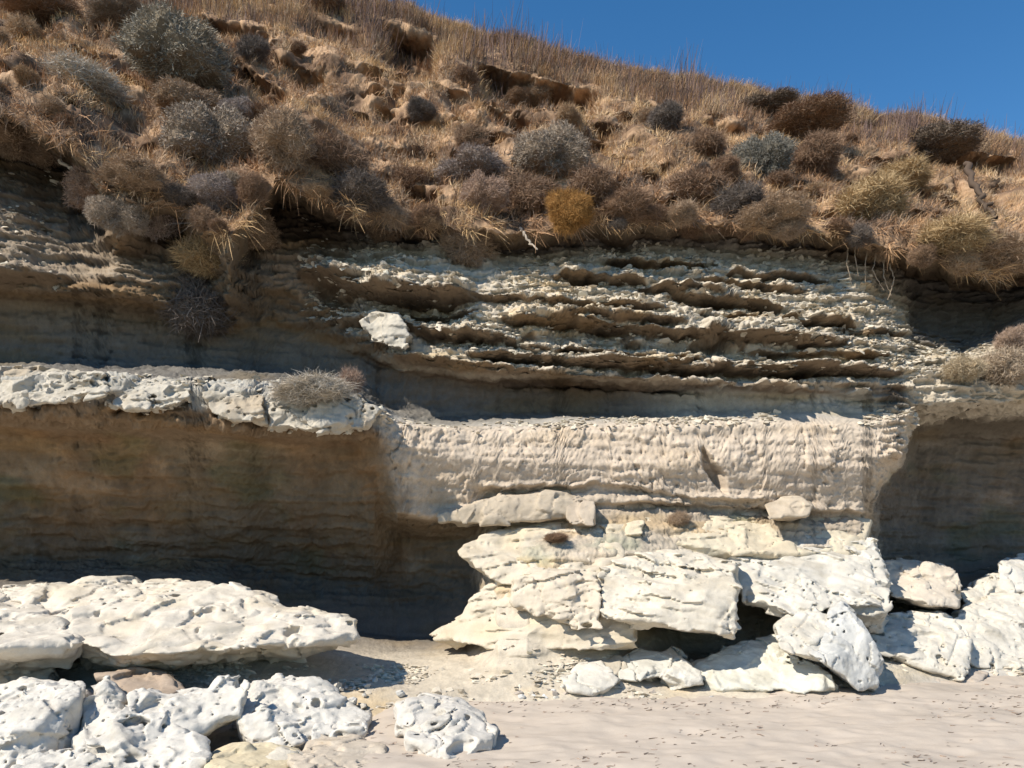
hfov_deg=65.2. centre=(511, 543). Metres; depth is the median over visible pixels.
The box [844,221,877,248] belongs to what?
bush
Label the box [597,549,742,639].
boulder
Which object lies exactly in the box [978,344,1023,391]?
shrub
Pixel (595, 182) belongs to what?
shrub
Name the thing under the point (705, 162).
bush
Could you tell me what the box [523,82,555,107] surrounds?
bush
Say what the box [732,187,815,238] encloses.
shrub
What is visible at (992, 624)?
boulder
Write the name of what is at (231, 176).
shrub
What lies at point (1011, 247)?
grass tussock
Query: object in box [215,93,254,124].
shrub
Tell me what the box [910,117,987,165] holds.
shrub
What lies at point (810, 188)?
bush
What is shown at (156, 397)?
ledge block
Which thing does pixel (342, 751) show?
boulder
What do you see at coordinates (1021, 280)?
bush
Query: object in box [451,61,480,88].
bush
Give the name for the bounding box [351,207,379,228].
bush
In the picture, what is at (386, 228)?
bush
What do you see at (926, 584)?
boulder
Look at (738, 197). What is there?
shrub
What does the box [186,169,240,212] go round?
shrub
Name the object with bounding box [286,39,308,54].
bush
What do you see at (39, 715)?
boulder
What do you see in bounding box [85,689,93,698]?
boulder
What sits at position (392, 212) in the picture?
bush
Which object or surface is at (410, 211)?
bush
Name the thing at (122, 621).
rock slab
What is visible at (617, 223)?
bush
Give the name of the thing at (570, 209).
shrub
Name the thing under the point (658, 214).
bush
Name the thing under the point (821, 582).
rock shelf
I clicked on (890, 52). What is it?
sky
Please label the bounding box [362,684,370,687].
stone
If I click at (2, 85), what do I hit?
bush
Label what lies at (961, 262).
bush
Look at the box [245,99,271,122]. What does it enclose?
bush
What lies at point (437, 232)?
bush
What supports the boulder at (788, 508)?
on the cliff
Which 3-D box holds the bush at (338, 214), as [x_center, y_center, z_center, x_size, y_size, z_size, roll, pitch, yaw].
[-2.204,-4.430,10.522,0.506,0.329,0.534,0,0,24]
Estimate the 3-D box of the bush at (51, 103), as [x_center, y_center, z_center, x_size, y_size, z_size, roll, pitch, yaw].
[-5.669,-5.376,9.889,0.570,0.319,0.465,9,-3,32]
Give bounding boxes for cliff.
[0,109,1023,751]
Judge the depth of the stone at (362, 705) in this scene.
7.81 m
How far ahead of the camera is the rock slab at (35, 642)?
7.83 m
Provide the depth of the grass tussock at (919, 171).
12.86 m
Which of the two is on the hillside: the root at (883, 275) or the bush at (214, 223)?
the bush at (214, 223)
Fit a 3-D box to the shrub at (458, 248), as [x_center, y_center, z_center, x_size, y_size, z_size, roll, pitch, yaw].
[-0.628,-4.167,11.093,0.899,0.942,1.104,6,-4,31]
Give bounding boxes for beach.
[359,676,1023,767]
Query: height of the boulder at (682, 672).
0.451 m
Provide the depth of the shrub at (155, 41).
11.84 m
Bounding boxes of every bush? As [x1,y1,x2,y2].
[0,26,13,46]
[0,76,9,91]
[2,10,43,43]
[10,63,42,87]
[35,93,70,118]
[53,112,75,126]
[156,179,197,212]
[185,204,218,232]
[206,216,229,235]
[231,32,274,63]
[235,170,271,206]
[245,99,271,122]
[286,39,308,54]
[300,179,333,198]
[310,0,350,13]
[326,206,352,221]
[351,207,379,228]
[378,200,410,230]
[379,208,400,231]
[400,208,412,221]
[405,91,438,123]
[410,202,443,231]
[413,228,432,238]
[414,228,442,238]
[420,213,441,231]
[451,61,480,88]
[451,120,490,146]
[468,137,490,147]
[502,85,533,107]
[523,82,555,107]
[552,100,582,126]
[606,216,629,232]
[635,106,655,123]
[643,201,668,225]
[662,198,700,229]
[674,212,704,239]
[688,125,730,156]
[694,161,711,171]
[704,218,719,234]
[709,150,741,180]
[717,227,734,237]
[732,231,759,241]
[763,169,796,189]
[767,218,807,241]
[801,180,836,200]
[824,215,854,238]
[844,132,858,144]
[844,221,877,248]
[871,249,899,262]
[905,241,938,269]
[942,246,984,277]
[1017,277,1023,286]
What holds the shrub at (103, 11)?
on the hillside
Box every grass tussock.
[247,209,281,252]
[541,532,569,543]
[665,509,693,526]
[821,167,923,222]
[874,148,941,193]
[908,206,1009,262]
[975,222,1023,283]
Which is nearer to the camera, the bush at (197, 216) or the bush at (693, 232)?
the bush at (197, 216)
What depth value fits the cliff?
10.65 m
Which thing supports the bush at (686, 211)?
on the hillside
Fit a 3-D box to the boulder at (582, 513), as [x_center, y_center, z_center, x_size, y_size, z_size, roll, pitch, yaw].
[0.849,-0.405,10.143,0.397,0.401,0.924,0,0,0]
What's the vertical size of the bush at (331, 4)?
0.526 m
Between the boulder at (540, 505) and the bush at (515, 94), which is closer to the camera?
the boulder at (540, 505)
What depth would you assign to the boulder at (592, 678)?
8.45 m
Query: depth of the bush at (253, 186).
9.84 m
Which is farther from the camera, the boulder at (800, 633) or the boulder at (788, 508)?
the boulder at (788, 508)
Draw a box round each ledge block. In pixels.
[0,365,110,413]
[104,375,191,412]
[202,382,268,426]
[265,395,381,436]
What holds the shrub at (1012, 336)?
on the cliff
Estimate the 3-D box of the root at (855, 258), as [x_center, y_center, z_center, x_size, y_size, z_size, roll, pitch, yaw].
[4.787,-3.989,11.149,0.062,0.543,0.126,0,0,8]
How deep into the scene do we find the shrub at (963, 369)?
10.23 m
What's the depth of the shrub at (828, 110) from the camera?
14.04 m
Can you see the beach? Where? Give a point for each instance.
(872, 721)
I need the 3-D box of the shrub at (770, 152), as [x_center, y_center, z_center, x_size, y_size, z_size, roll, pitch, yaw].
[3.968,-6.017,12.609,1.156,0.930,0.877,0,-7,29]
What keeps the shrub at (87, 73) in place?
on the hillside
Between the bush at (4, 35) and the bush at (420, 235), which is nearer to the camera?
the bush at (420, 235)
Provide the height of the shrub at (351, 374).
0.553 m
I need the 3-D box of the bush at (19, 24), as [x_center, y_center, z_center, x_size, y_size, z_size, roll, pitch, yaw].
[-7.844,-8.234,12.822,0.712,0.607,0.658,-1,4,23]
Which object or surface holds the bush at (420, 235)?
on the hillside
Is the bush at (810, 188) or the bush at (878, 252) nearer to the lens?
the bush at (878, 252)
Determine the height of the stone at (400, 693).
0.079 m
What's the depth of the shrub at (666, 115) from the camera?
13.27 m
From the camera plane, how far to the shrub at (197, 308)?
10.54 m
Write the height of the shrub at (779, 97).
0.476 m
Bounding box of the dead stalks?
[141,0,1023,177]
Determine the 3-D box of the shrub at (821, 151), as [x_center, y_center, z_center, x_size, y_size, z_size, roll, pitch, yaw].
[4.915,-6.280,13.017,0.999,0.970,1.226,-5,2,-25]
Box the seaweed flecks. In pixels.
[373,683,1021,767]
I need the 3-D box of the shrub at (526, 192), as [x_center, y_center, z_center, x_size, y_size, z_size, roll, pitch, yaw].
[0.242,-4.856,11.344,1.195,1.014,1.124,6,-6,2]
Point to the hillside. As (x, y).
(418, 40)
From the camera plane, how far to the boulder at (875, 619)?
9.28 m
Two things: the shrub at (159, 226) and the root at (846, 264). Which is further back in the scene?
the root at (846, 264)
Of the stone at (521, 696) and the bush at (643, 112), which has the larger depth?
the bush at (643, 112)
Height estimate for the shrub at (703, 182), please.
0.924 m
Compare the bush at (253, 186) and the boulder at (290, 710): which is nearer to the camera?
the boulder at (290, 710)
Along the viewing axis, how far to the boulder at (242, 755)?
6.15 m
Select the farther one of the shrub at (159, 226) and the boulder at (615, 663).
the shrub at (159, 226)
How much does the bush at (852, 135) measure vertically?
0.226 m
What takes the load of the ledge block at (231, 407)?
on the cliff
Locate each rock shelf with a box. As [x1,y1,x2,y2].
[429,520,643,650]
[600,510,872,559]
[727,535,892,617]
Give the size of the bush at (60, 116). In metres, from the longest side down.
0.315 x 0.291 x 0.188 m
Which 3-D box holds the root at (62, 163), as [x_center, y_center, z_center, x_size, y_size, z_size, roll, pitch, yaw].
[-5.664,-4.897,10.665,0.960,0.595,0.119,0,0,14]
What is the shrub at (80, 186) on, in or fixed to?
on the hillside
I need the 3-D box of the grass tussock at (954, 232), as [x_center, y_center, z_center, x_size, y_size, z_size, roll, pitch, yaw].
[5.979,-4.158,10.830,1.308,0.724,1.414,2,8,6]
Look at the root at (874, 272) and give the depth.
11.10 m
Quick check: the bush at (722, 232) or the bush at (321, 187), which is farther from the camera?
the bush at (722, 232)
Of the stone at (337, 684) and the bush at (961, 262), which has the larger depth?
the bush at (961, 262)
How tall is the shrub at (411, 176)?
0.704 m
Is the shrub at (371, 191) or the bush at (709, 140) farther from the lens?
the bush at (709, 140)
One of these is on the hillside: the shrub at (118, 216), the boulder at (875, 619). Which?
the shrub at (118, 216)
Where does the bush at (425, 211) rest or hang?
on the hillside
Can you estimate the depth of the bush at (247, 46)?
13.42 m
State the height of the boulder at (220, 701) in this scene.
0.530 m
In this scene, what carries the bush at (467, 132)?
on the hillside
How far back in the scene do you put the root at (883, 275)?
11.11 m
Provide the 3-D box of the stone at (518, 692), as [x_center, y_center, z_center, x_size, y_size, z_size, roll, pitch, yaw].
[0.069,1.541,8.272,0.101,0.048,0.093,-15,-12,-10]
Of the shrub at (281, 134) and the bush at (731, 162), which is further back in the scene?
the bush at (731, 162)
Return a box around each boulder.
[0,676,85,767]
[10,675,211,767]
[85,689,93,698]
[94,666,184,704]
[126,675,250,735]
[204,742,300,767]
[236,673,372,750]
[266,746,303,759]
[287,734,386,767]
[359,308,412,351]
[393,693,498,759]
[435,488,589,526]
[509,567,602,629]
[560,660,620,696]
[564,496,595,526]
[593,655,627,674]
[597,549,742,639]
[618,647,672,681]
[659,646,703,689]
[690,634,837,693]
[765,495,813,520]
[773,605,835,668]
[808,600,883,691]
[825,587,892,634]
[870,609,972,681]
[884,558,961,609]
[935,668,988,681]
[951,592,1023,671]
[961,573,1015,603]
[997,553,1023,593]
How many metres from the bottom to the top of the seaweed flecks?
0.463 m
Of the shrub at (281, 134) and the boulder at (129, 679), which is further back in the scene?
the shrub at (281, 134)
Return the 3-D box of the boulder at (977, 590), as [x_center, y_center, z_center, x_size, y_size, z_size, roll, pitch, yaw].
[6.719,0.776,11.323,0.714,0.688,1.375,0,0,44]
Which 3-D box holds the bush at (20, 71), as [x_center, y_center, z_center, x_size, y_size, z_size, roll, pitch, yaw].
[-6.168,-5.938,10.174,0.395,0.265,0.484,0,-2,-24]
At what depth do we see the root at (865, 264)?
11.10 m
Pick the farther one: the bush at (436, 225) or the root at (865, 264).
the root at (865, 264)
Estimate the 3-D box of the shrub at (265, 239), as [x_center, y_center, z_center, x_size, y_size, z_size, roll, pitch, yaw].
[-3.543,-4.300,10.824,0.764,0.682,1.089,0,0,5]
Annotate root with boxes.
[58,159,71,169]
[519,227,537,249]
[846,248,851,283]
[854,246,858,275]
[865,250,867,281]
[872,254,883,290]
[883,260,890,294]
[887,264,894,299]
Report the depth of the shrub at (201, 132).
10.57 m
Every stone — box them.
[332,682,342,687]
[347,697,357,704]
[358,703,366,708]
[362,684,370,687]
[395,690,405,696]
[514,690,523,694]
[518,694,525,698]
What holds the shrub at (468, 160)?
on the hillside
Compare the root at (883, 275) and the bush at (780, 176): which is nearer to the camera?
the root at (883, 275)
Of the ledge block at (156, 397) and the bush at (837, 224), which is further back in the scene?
the bush at (837, 224)
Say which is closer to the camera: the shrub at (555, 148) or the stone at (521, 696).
the stone at (521, 696)
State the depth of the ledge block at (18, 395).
9.18 m
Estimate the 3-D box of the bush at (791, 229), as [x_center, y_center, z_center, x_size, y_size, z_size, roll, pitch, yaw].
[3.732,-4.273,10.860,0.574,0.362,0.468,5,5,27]
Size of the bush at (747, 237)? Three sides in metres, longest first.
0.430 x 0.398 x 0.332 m
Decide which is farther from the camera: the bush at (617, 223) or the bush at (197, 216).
the bush at (617, 223)
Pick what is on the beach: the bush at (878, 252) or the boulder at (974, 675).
the boulder at (974, 675)
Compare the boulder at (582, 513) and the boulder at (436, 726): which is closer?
the boulder at (436, 726)
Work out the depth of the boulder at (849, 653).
8.47 m
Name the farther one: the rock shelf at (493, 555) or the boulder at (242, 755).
the rock shelf at (493, 555)
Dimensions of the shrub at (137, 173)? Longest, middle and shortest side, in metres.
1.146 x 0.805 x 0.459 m
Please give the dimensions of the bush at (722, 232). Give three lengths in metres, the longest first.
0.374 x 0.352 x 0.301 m
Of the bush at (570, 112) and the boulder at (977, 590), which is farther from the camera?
the bush at (570, 112)
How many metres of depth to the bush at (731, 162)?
11.89 m
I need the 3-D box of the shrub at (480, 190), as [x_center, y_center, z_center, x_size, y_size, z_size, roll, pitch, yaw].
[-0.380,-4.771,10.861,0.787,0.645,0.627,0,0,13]
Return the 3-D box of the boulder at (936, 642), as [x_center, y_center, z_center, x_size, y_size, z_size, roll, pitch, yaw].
[5.095,1.319,10.043,1.228,0.912,1.687,0,0,22]
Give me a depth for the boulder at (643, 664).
8.79 m
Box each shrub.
[0,0,94,31]
[0,116,60,170]
[24,40,138,109]
[59,163,98,212]
[81,0,145,30]
[82,190,151,238]
[86,150,172,195]
[111,0,237,93]
[143,73,226,114]
[144,214,182,241]
[148,267,249,346]
[158,99,256,172]
[163,231,249,281]
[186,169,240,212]
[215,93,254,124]
[222,170,241,186]
[246,100,318,175]
[262,369,363,409]
[309,120,376,180]
[326,164,400,218]
[334,364,366,394]
[365,226,399,242]
[383,162,432,204]
[433,139,507,186]
[437,211,503,268]
[459,166,510,215]
[493,162,562,219]
[505,118,595,182]
[543,184,596,240]
[560,156,619,211]
[594,183,655,230]
[644,99,686,133]
[658,157,735,209]
[706,178,771,225]
[729,129,800,179]
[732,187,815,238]
[737,85,802,116]
[758,88,858,140]
[789,125,846,179]
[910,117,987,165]
[937,351,991,385]
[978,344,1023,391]
[992,322,1023,350]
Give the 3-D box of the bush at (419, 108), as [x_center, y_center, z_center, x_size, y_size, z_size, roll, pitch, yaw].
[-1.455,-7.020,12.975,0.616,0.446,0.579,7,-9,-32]
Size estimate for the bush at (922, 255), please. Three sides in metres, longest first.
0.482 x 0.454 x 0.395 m
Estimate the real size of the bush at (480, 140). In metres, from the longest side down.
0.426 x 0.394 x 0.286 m
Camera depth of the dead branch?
12.50 m
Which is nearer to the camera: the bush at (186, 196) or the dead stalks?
the bush at (186, 196)
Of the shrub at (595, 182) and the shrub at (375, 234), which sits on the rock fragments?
the shrub at (375, 234)
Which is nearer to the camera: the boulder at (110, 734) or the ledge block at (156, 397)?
the boulder at (110, 734)
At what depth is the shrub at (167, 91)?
11.23 m
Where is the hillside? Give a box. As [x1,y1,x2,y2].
[0,0,1023,275]
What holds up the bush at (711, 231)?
on the hillside
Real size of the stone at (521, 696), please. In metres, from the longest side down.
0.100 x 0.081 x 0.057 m
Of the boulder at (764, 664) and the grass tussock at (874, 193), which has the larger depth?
the grass tussock at (874, 193)
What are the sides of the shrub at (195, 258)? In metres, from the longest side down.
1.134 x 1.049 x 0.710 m
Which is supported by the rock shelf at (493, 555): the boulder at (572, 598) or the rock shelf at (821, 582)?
the boulder at (572, 598)
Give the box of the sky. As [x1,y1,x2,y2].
[389,0,1023,139]
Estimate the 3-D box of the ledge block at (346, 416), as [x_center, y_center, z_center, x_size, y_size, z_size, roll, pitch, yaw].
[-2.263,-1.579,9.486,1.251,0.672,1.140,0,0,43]
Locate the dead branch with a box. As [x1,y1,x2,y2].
[963,161,997,219]
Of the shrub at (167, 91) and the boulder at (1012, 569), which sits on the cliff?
the boulder at (1012, 569)
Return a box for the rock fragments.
[0,163,1023,740]
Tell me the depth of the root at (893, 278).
11.12 m
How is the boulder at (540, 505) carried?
on the rock shelf at (493, 555)
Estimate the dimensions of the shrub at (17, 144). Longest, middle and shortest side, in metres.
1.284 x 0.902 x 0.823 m
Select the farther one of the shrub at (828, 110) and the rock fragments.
the shrub at (828, 110)
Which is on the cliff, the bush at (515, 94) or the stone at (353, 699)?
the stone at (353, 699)
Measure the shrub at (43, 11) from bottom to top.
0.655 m
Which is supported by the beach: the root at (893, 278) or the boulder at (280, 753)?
the boulder at (280, 753)
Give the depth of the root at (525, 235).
10.79 m
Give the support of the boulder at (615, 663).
on the beach
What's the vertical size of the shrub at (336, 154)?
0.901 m
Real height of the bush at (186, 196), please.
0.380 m
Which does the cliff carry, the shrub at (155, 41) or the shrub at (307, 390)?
the shrub at (307, 390)
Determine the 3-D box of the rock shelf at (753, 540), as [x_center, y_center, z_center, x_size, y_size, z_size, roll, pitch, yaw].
[2.913,-0.047,10.329,3.806,1.073,1.161,0,0,0]
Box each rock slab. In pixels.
[0,575,359,670]
[0,593,83,683]
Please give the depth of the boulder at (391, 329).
10.38 m
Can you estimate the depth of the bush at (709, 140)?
13.09 m
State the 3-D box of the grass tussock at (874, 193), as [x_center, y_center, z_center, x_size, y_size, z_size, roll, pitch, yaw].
[5.122,-4.838,11.469,1.441,0.966,1.462,0,0,30]

